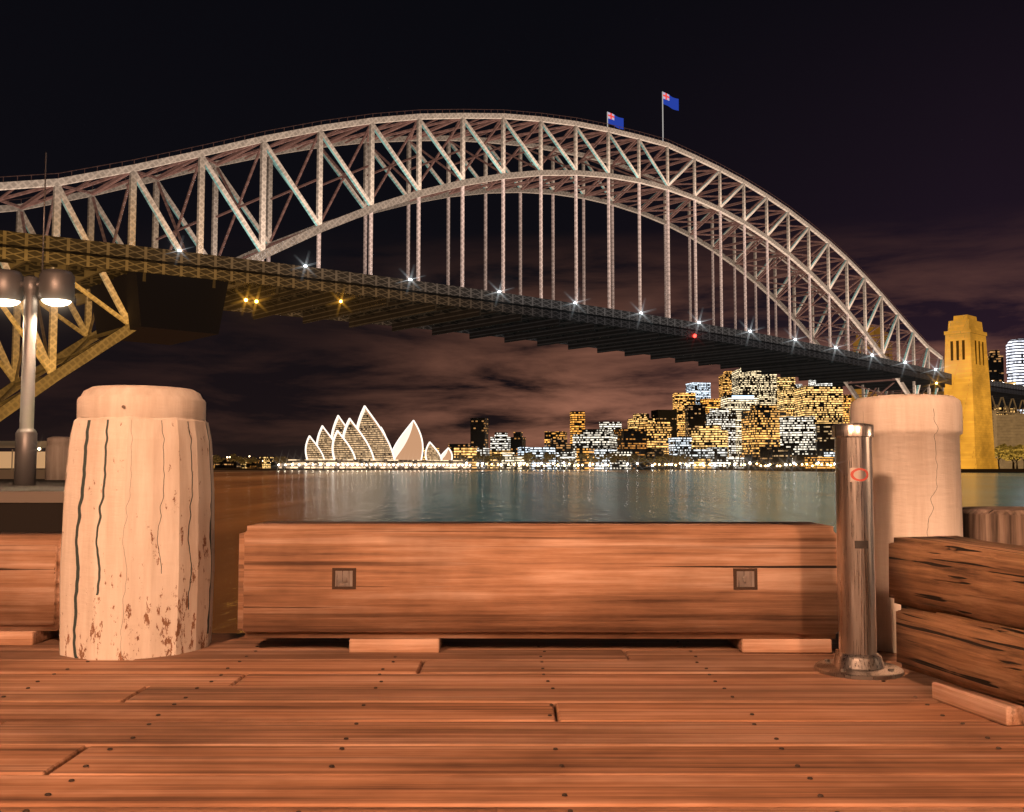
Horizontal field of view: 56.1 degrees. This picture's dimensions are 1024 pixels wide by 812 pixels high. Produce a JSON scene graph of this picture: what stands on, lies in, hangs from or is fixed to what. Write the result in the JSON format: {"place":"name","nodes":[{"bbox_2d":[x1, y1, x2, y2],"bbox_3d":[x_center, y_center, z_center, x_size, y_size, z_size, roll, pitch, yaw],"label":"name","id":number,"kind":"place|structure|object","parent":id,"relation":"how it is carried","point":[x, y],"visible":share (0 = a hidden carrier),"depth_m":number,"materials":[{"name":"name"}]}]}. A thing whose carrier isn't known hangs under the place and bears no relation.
{"place":"outdoors","nodes":[
{"label":"outdoors","id":0,"kind":"place"},
{"bbox_2d":[307,411,440,459],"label":"opera house glass walls","id":1,"kind":"structure","parent":0,"point":[370,431],"depth_m":1003.97,"materials":[{"name":"glass"}]},
{"bbox_2d":[0,109,943,420],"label":"bridge arch","id":2,"kind":"structure","parent":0,"point":[72,357],"depth_m":336.33,"materials":[{"name":"grey"}]},
{"bbox_2d":[0,230,1023,409],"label":"bridge deck","id":3,"kind":"structure","parent":2,"relation":"hanging from","point":[310,294],"depth_m":320.09,"materials":[{"name":"black metal"}]},
{"bbox_2d":[90,271,227,344],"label":"maintenance shroud","id":4,"kind":"object","parent":3,"relation":"hanging from","point":[166,309],"visible":1,"depth_m":242.82,"materials":[{"name":"black"}]},
{"bbox_2d":[607,92,663,138],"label":"flagpoles","id":5,"kind":"object","parent":2,"relation":"on","point":[662,117],"visible":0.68,"depth_m":391.05,"materials":[{"name":"grey"}]},
{"bbox_2d":[608,112,623,129],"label":"flag","id":6,"kind":"object","parent":5,"relation":"attached to","point":[613,119],"visible":0.95,"depth_m":417.40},
{"bbox_2d":[663,92,678,110],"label":"flag","id":7,"kind":"object","parent":5,"relation":"attached to","point":[670,101],"visible":1,"depth_m":395.36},
{"bbox_2d":[0,468,1023,472],"bbox_3d":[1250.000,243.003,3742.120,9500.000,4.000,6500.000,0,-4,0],"label":"shore ground","id":8,"kind":"structure","parent":0,"point":[962,470],"depth_m":944.52,"materials":[{"name":"concrete"}]},
{"bbox_2d":[214,458,233,467],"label":"shore building","id":9,"kind":"structure","parent":8,"relation":"on","point":[225,463],"depth_m":1701.93,"materials":[{"name":"black"}]},
{"bbox_2d":[247,458,261,467],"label":"shore building","id":10,"kind":"structure","parent":8,"relation":"on","point":[257,464],"depth_m":1738.64,"materials":[{"name":"black"}]},
{"bbox_2d":[260,457,272,467],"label":"shore building","id":11,"kind":"structure","parent":8,"relation":"on","point":[266,463],"depth_m":1993.08,"materials":[{"name":"yellow"}]},
{"bbox_2d":[279,459,471,467],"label":"opera house podium","id":12,"kind":"object","parent":8,"relation":"on","point":[323,462],"visible":0.82,"depth_m":983.17,"materials":[{"name":"white"}]},
{"bbox_2d":[278,464,469,465],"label":"podium lights","id":13,"kind":"object","parent":12,"relation":"on","point":[380,464],"visible":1,"depth_m":989.22},
{"bbox_2d":[306,407,450,459],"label":"opera house shells","id":14,"kind":"object","parent":12,"relation":"on","point":[408,446],"visible":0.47,"depth_m":1048.13},
{"bbox_2d":[305,405,452,459],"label":"opera house ribs","id":15,"kind":"object","parent":12,"relation":"on","point":[381,429],"visible":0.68,"depth_m":1003.63,"materials":[{"name":"concrete"}]},
{"bbox_2d":[448,444,469,456],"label":"city tower","id":16,"kind":"structure","parent":8,"relation":"on","point":[451,446],"depth_m":1551.31,"materials":[{"name":"black"}]},
{"bbox_2d":[454,447,476,467],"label":"quay building","id":17,"kind":"structure","parent":8,"relation":"on","point":[470,452],"depth_m":1249.62,"materials":[{"name":"yellow"}]},
{"bbox_2d":[470,418,487,447],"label":"city tower","id":18,"kind":"structure","parent":8,"relation":"on","point":[478,432],"depth_m":1351.05,"materials":[{"name":"black"}]},
{"bbox_2d":[477,448,489,467],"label":"quay building","id":19,"kind":"structure","parent":8,"relation":"on","point":[483,451],"depth_m":1290.84,"materials":[{"name":"white"}]},
{"bbox_2d":[487,458,498,467],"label":"quay building","id":20,"kind":"structure","parent":8,"relation":"on","point":[494,462],"depth_m":1309.51,"materials":[{"name":"yellow"}]},
{"bbox_2d":[490,432,509,450],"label":"city tower","id":21,"kind":"structure","parent":8,"relation":"on","point":[499,441],"depth_m":1599.98,"materials":[{"name":"white"}]},
{"bbox_2d":[501,453,513,467],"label":"quay building","id":22,"kind":"structure","parent":8,"relation":"on","point":[509,458],"depth_m":1276.71,"materials":[{"name":"white"}]},
{"bbox_2d":[510,432,525,467],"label":"city tower","id":23,"kind":"structure","parent":8,"relation":"on","point":[517,440],"depth_m":1500.85,"materials":[{"name":"black"}]},
{"bbox_2d":[515,456,530,469],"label":"quay building","id":24,"kind":"structure","parent":8,"relation":"on","point":[518,459],"depth_m":1241.19,"materials":[{"name":"white"}]},
{"bbox_2d":[518,447,529,455],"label":"building","id":25,"kind":"structure","parent":8,"relation":"on","point":[522,450],"depth_m":1417.88,"materials":[{"name":"white"}]},
{"bbox_2d":[530,447,554,469],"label":"quay building","id":26,"kind":"structure","parent":8,"relation":"on","point":[538,452],"depth_m":1314.93,"materials":[{"name":"white"}]},
{"bbox_2d":[545,431,566,443],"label":"city tower","id":27,"kind":"structure","parent":8,"relation":"on","point":[551,435],"depth_m":1601.20,"materials":[{"name":"yellow"}]},
{"bbox_2d":[553,452,559,469],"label":"quay building","id":28,"kind":"structure","parent":8,"relation":"on","point":[555,462],"depth_m":1312.94,"materials":[{"name":"white"}]},
{"bbox_2d":[544,438,572,451],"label":"city tower","id":29,"kind":"structure","parent":8,"relation":"on","point":[560,444],"depth_m":1400.48,"materials":[{"name":"black"}]},
{"bbox_2d":[560,452,574,469],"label":"quay building","id":30,"kind":"structure","parent":8,"relation":"on","point":[564,455],"depth_m":1229.25,"materials":[{"name":"white"}]},
{"bbox_2d":[570,411,584,443],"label":"city tower","id":31,"kind":"structure","parent":8,"relation":"on","point":[577,422],"depth_m":1501.78,"materials":[{"name":"yellow"}]},
{"bbox_2d":[576,448,593,469],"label":"quay building","id":32,"kind":"structure","parent":8,"relation":"on","point":[586,451],"depth_m":1287.93,"materials":[{"name":"yellow"}]},
{"bbox_2d":[573,429,616,469],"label":"city tower","id":33,"kind":"structure","parent":8,"relation":"on","point":[596,438],"depth_m":1384.01,"materials":[{"name":"white"}]},
{"bbox_2d":[594,449,616,469],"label":"quay building","id":34,"kind":"structure","parent":8,"relation":"on","point":[601,452],"depth_m":1287.62,"materials":[{"name":"white"}]},
{"bbox_2d":[599,422,621,433],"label":"city tower","id":35,"kind":"structure","parent":8,"relation":"on","point":[610,426],"depth_m":1651.24,"materials":[{"name":"white"}]},
{"bbox_2d":[612,451,631,469],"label":"quay building","id":36,"kind":"structure","parent":8,"relation":"on","point":[623,465],"depth_m":1250.84,"materials":[{"name":"white"}]},
{"bbox_2d":[613,429,646,456],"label":"city tower","id":37,"kind":"structure","parent":8,"relation":"on","point":[634,441],"depth_m":1421.47,"materials":[{"name":"black"}]},
{"bbox_2d":[631,463,645,469],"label":"quay building","id":38,"kind":"structure","parent":8,"relation":"on","point":[634,466],"depth_m":1246.30,"materials":[{"name":"black"}]},
{"bbox_2d":[628,414,654,428],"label":"city tower","id":39,"kind":"structure","parent":8,"relation":"on","point":[635,421],"depth_m":1703.76,"materials":[{"name":"yellow"}]},
{"bbox_2d":[477,462,831,466],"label":"waterfront lights","id":40,"kind":"object","parent":8,"relation":"on","point":[659,464],"visible":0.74,"depth_m":1193.55},
{"bbox_2d":[639,422,670,453],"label":"city tower","id":41,"kind":"structure","parent":8,"relation":"on","point":[658,434],"depth_m":1451.06,"materials":[{"name":"yellow"}]},
{"bbox_2d":[646,448,663,469],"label":"quay building","id":42,"kind":"structure","parent":8,"relation":"on","point":[653,453],"depth_m":1232.51,"materials":[{"name":"black"}]},
{"bbox_2d":[651,410,676,436],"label":"city tower","id":43,"kind":"structure","parent":8,"relation":"on","point":[664,416],"depth_m":1804.14,"materials":[{"name":"black"}]},
{"bbox_2d":[664,460,680,467],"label":"quay building","id":44,"kind":"structure","parent":8,"relation":"on","point":[672,465],"depth_m":1287.31,"materials":[{"name":"white"}]},
{"bbox_2d":[669,437,691,455],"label":"city tower","id":45,"kind":"structure","parent":8,"relation":"on","point":[676,444],"depth_m":1430.47,"materials":[{"name":"white"}]},
{"bbox_2d":[673,393,695,436],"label":"city tower","id":46,"kind":"structure","parent":8,"relation":"on","point":[681,401],"depth_m":1904.12,"materials":[{"name":"yellow"}]},
{"bbox_2d":[678,449,707,467],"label":"quay building","id":47,"kind":"structure","parent":8,"relation":"on","point":[698,453],"depth_m":1277.20,"materials":[{"name":"white"}]},
{"bbox_2d":[685,404,705,436],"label":"city tower","id":48,"kind":"structure","parent":8,"relation":"on","point":[695,416],"depth_m":1452.20,"materials":[{"name":"black"}]},
{"bbox_2d":[686,382,710,403],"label":"city tower","id":49,"kind":"structure","parent":8,"relation":"on","point":[701,390],"depth_m":2007.31,"materials":[{"name":"white"}]},
{"bbox_2d":[694,458,710,467],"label":"quay building","id":50,"kind":"structure","parent":8,"relation":"on","point":[705,461],"depth_m":1248.98,"materials":[{"name":"yellow"}]},
{"bbox_2d":[701,399,718,413],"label":"city tower","id":51,"kind":"structure","parent":8,"relation":"on","point":[711,403],"depth_m":1603.94,"materials":[{"name":"yellow"}]},
{"bbox_2d":[692,425,728,457],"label":"city tower","id":52,"kind":"structure","parent":8,"relation":"on","point":[708,436],"depth_m":1422.20,"materials":[{"name":"yellow"}]},
{"bbox_2d":[707,448,727,467],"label":"quay building","id":53,"kind":"structure","parent":8,"relation":"on","point":[717,456],"depth_m":1256.68,"materials":[{"name":"white"}]},
{"bbox_2d":[706,408,735,457],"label":"city tower","id":54,"kind":"structure","parent":8,"relation":"on","point":[724,418],"depth_m":1484.72,"materials":[{"name":"white"}]},
{"bbox_2d":[719,371,733,397],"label":"city tower","id":55,"kind":"structure","parent":8,"relation":"on","point":[725,383],"depth_m":2108.07,"materials":[{"name":"yellow"}]},
{"bbox_2d":[728,458,743,467],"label":"quay building","id":56,"kind":"structure","parent":8,"relation":"on","point":[737,461],"depth_m":1325.91,"materials":[{"name":"white"}]},
{"bbox_2d":[721,395,758,457],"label":"city tower","id":57,"kind":"structure","parent":8,"relation":"on","point":[736,406],"depth_m":1502.67,"materials":[{"name":"white"}]},
{"bbox_2d":[739,454,759,467],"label":"quay building","id":58,"kind":"structure","parent":8,"relation":"on","point":[753,459],"depth_m":1319.78,"materials":[{"name":"black"}]},
{"bbox_2d":[732,368,776,404],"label":"city tower","id":59,"kind":"structure","parent":8,"relation":"on","point":[764,387],"depth_m":1756.20,"materials":[{"name":"beige"}]},
{"bbox_2d":[741,405,785,453],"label":"city tower","id":60,"kind":"structure","parent":8,"relation":"on","point":[760,426],"depth_m":1402.48,"materials":[{"name":"yellow"}]},
{"bbox_2d":[760,447,783,467],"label":"quay building","id":61,"kind":"structure","parent":8,"relation":"on","point":[766,456],"depth_m":1294.43,"materials":[{"name":"black"}]},
{"bbox_2d":[773,448,791,467],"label":"quay building","id":62,"kind":"structure","parent":8,"relation":"on","point":[782,456],"depth_m":1274.36,"materials":[{"name":"black"}]},
{"bbox_2d":[777,377,794,409],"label":"city tower","id":63,"kind":"structure","parent":8,"relation":"on","point":[785,385],"depth_m":1806.31,"materials":[{"name":"yellow"}]},
{"bbox_2d":[778,393,794,416],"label":"city tower","id":64,"kind":"structure","parent":8,"relation":"on","point":[786,401],"depth_m":1754.61,"materials":[{"name":"yellow"}]},
{"bbox_2d":[780,416,815,467],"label":"city tower","id":65,"kind":"structure","parent":8,"relation":"on","point":[797,436],"depth_m":1380.46,"materials":[{"name":"white"}]},
{"bbox_2d":[793,455,817,467],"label":"quay building","id":66,"kind":"structure","parent":8,"relation":"on","point":[798,460],"depth_m":1308.22,"materials":[{"name":"black"}]},
{"bbox_2d":[794,386,843,423],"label":"city tower","id":67,"kind":"structure","parent":8,"relation":"on","point":[822,404],"depth_m":1553.84,"materials":[{"name":"yellow"}]},
{"bbox_2d":[805,457,834,467],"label":"quay building","id":68,"kind":"structure","parent":8,"relation":"on","point":[813,461],"depth_m":1271.15,"materials":[{"name":"yellow"}]},
{"bbox_2d":[808,380,831,385],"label":"city tower","id":69,"kind":"structure","parent":8,"relation":"on","point":[811,382],"depth_m":2058.60,"materials":[{"name":"white"}]},
{"bbox_2d":[815,423,843,456],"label":"city tower","id":70,"kind":"structure","parent":8,"relation":"on","point":[825,442],"depth_m":1381.54,"materials":[{"name":"black"}]},
{"bbox_2d":[843,403,850,422],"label":"city tower","id":71,"kind":"structure","parent":8,"relation":"on","point":[846,413],"depth_m":1602.71,"materials":[{"name":"yellow"}]},
{"bbox_2d":[852,325,892,401],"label":"pylon","id":72,"kind":"object","parent":8,"relation":"on","point":[874,332],"visible":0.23,"depth_m":584.66,"materials":[{"name":"beige"}]},
{"bbox_2d":[944,315,997,468],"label":"pylon","id":73,"kind":"object","parent":8,"relation":"on","point":[969,388],"visible":0.84,"depth_m":539.43,"materials":[{"name":"beige"}]},
{"bbox_2d":[950,340,983,364],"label":"tower windows","id":74,"kind":"structure","parent":73,"relation":"in","point":[957,349],"depth_m":541.45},
{"bbox_2d":[988,350,1003,409],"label":"city tower","id":75,"kind":"structure","parent":8,"relation":"on","point":[996,364],"depth_m":1306.44,"materials":[{"name":"black"}]},
{"bbox_2d":[994,382,1016,414],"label":"city tower","id":76,"kind":"structure","parent":8,"relation":"on","point":[1002,408],"depth_m":1102.66,"materials":[{"name":"yellow"}]},
{"bbox_2d":[991,396,1023,468],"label":"approach spans","id":77,"kind":"object","parent":8,"relation":"on","point":[1008,430],"visible":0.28,"depth_m":637.80,"materials":[{"name":"yellow stone"}]},
{"bbox_2d":[994,443,1023,468],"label":"tree","id":78,"kind":"object","parent":8,"relation":"on","point":[1016,452],"depth_m":587.11,"materials":[{"name":"plant"}]},
{"bbox_2d":[1006,339,1023,412],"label":"round tower","id":79,"kind":"structure","parent":8,"relation":"on","point":[1015,358],"depth_m":1146.14,"materials":[{"name":"white"}]},
{"bbox_2d":[0,0,1023,461],"label":"sky","id":80,"kind":"structure","parent":0,"point":[895,128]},
{"bbox_2d":[212,470,1023,632],"bbox_3d":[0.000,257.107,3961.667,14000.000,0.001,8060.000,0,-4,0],"label":"harbour water","id":81,"kind":"structure","parent":0,"point":[243,499],"depth_m":84.21,"materials":[{"name":"teal liquid"}]},
{"bbox_2d":[0,479,64,531],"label":"wharf","id":82,"kind":"structure","parent":81,"relation":"on","point":[31,517],"depth_m":8.56,"materials":[{"name":"grey concrete"}]},
{"bbox_2d":[0,441,46,478],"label":"ferry shelter","id":83,"kind":"object","parent":82,"relation":"on","point":[9,474],"visible":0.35,"depth_m":102.77,"materials":[{"name":"grey"}]},
{"bbox_2d":[0,452,44,467],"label":"low wall","id":84,"kind":"structure","parent":83,"relation":"attached to","point":[5,459],"depth_m":109.71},
{"bbox_2d":[0,491,63,502],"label":"wharf edge","id":85,"kind":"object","parent":82,"relation":"attached to","point":[31,496],"depth_m":8.55,"materials":[{"name":"beige"}]},
{"bbox_2d":[0,152,74,485],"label":"lamp post","id":86,"kind":"object","parent":82,"relation":"on","point":[46,284],"visible":0.96,"depth_m":11.48,"materials":[{"name":"silver metal"}]},
{"bbox_2d":[0,298,70,306],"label":"wharf lamp lenses","id":87,"kind":"object","parent":86,"relation":"attached to","point":[48,301],"visible":1,"depth_m":11.52,"materials":[{"name":"glass"}]},
{"bbox_2d":[45,436,69,479],"bbox_3d":[-7.850,0.906,16.676,0.450,0.750,0.450,0,-4,0],"label":"bollard","id":88,"kind":"object","parent":82,"relation":"on","point":[56,451],"visible":0.75,"depth_m":16.49,"materials":[{"name":"wood"}]},
{"bbox_2d":[962,506,1023,545],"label":"wooden piling","id":89,"kind":"object","parent":81,"relation":"in","point":[1002,524],"visible":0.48,"depth_m":3.87,"materials":[{"name":"brown wood"}]},
{"bbox_3d":[-2.200,2.000,1.024,10.000,2.340,5.400,0,-4,0],"label":"wharf substructure","id":90,"kind":"object","parent":81,"relation":"on","visible":0},
{"bbox_2d":[0,633,1023,811],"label":"wharf deck planks","id":91,"kind":"object","parent":90,"relation":"on","point":[628,725],"visible":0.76,"depth_m":2.39,"materials":[{"name":"brown wood"}]},
{"bbox_2d":[0,630,58,644],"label":"wooden block","id":92,"kind":"structure","parent":91,"relation":"on","point":[20,637],"depth_m":3.57,"materials":[{"name":"brown wood"}]},
{"bbox_2d":[0,532,61,630],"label":"kerb beam","id":93,"kind":"structure","parent":92,"relation":"on","point":[29,580],"depth_m":3.59,"materials":[{"name":"brown wood"}]},
{"bbox_2d":[59,416,213,659],"bbox_3d":[-1.387,1.513,3.510,0.538,2.931,0.531,0,-4,0],"label":"timber pile","id":94,"kind":"object","parent":91,"relation":"on","point":[137,563],"visible":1,"depth_m":3.36,"materials":[{"name":"wood"}]},
{"bbox_2d":[77,385,205,420],"bbox_3d":[-1.385,-0.005,3.608,0.452,0.130,0.452,0,-4,0],"label":"bollard cap","id":95,"kind":"object","parent":94,"relation":"on","point":[146,401],"visible":0.89,"depth_m":3.42,"materials":[{"name":"wood"}]},
{"bbox_2d":[349,638,443,652],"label":"wooden block","id":96,"kind":"structure","parent":91,"relation":"on","point":[395,645],"depth_m":3.42,"materials":[{"name":"brown wood"}]},
{"bbox_2d":[1,641,1001,811],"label":"wharf deck spikes","id":97,"kind":"object","parent":91,"relation":"on","point":[555,748],"visible":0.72,"depth_m":2.46,"materials":[{"name":"brown"}]},
{"bbox_2d":[238,522,838,638],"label":"kerb beam","id":98,"kind":"structure","parent":91,"relation":"on","point":[609,580],"depth_m":3.43,"materials":[{"name":"brown wood"}]},
{"bbox_2d":[332,568,355,588],"bbox_3d":[-0.600,0.616,3.434,0.085,0.075,0.004,0,-4,0],"label":"recess frame","id":99,"kind":"object","parent":98,"relation":"attached to","point":[343,569],"visible":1,"depth_m":3.43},
{"bbox_2d":[335,571,352,585],"bbox_3d":[-0.600,0.616,3.429,0.062,0.055,0.015,0,-4,1],"label":"bolt plate","id":100,"kind":"object","parent":99,"relation":"in","point":[343,578],"visible":1,"depth_m":3.43,"materials":[{"name":"wood"}]},
{"bbox_2d":[733,568,757,589],"bbox_3d":[0.830,0.616,3.419,0.085,0.075,0.004,0,-4,0],"label":"recess frame","id":101,"kind":"object","parent":98,"relation":"attached to","point":[735,587],"visible":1,"depth_m":3.42,"materials":[{"name":"wood"}]},
{"bbox_2d":[737,571,753,586],"bbox_3d":[0.830,0.615,3.414,0.062,0.055,0.015,0,-4,1],"label":"bolt plate","id":102,"kind":"object","parent":101,"relation":"in","point":[745,578],"visible":1,"depth_m":3.42,"materials":[{"name":"wood"}]},
{"bbox_2d":[726,639,831,652],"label":"wooden block","id":103,"kind":"structure","parent":91,"relation":"on","point":[783,645],"depth_m":3.42,"materials":[{"name":"brown wood"}]},
{"bbox_2d":[814,423,903,679],"bbox_3d":[1.128,0.460,3.157,0.276,0.806,0.276,0,-4,0],"label":"steel bollard","id":104,"kind":"object","parent":91,"relation":"on","point":[857,656],"visible":0.99,"depth_m":3.11,"materials":[{"name":"grey"}]},
{"bbox_2d":[850,468,868,481],"bbox_3d":[1.128,0.223,3.117,0.063,0.045,0.009,0,-4,0],"label":"sticker","id":105,"kind":"object","parent":104,"relation":"attached to","point":[859,474],"visible":1,"depth_m":3.12,"materials":[{"name":"paper"}]},
{"bbox_2d":[855,541,867,548],"bbox_3d":[1.128,0.447,3.101,0.044,0.025,0.004,0,-4,0],"label":"bollard label","id":106,"kind":"object","parent":104,"relation":"attached to","point":[861,544],"visible":1,"depth_m":3.10,"materials":[{"name":"grey"}]},
{"bbox_2d":[849,394,962,652],"bbox_3d":[1.490,1.525,3.550,0.396,3.132,0.396,0,-4,0],"label":"timber pile","id":107,"kind":"object","parent":91,"relation":"on","point":[917,488],"visible":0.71,"depth_m":3.47,"materials":[{"name":"wood"}]},
{"bbox_2d":[932,681,1023,726],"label":"wooden block","id":108,"kind":"structure","parent":91,"relation":"on","point":[1005,712],"depth_m":2.56,"materials":[{"name":"brown wood"}]},
{"bbox_2d":[896,605,1023,704],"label":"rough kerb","id":109,"kind":"structure","parent":108,"relation":"on","point":[986,657],"depth_m":2.63,"materials":[{"name":"brown wood"}]},
{"bbox_2d":[889,536,1023,629],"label":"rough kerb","id":110,"kind":"structure","parent":109,"relation":"on","point":[982,580],"depth_m":2.68,"materials":[{"name":"brown wood"}]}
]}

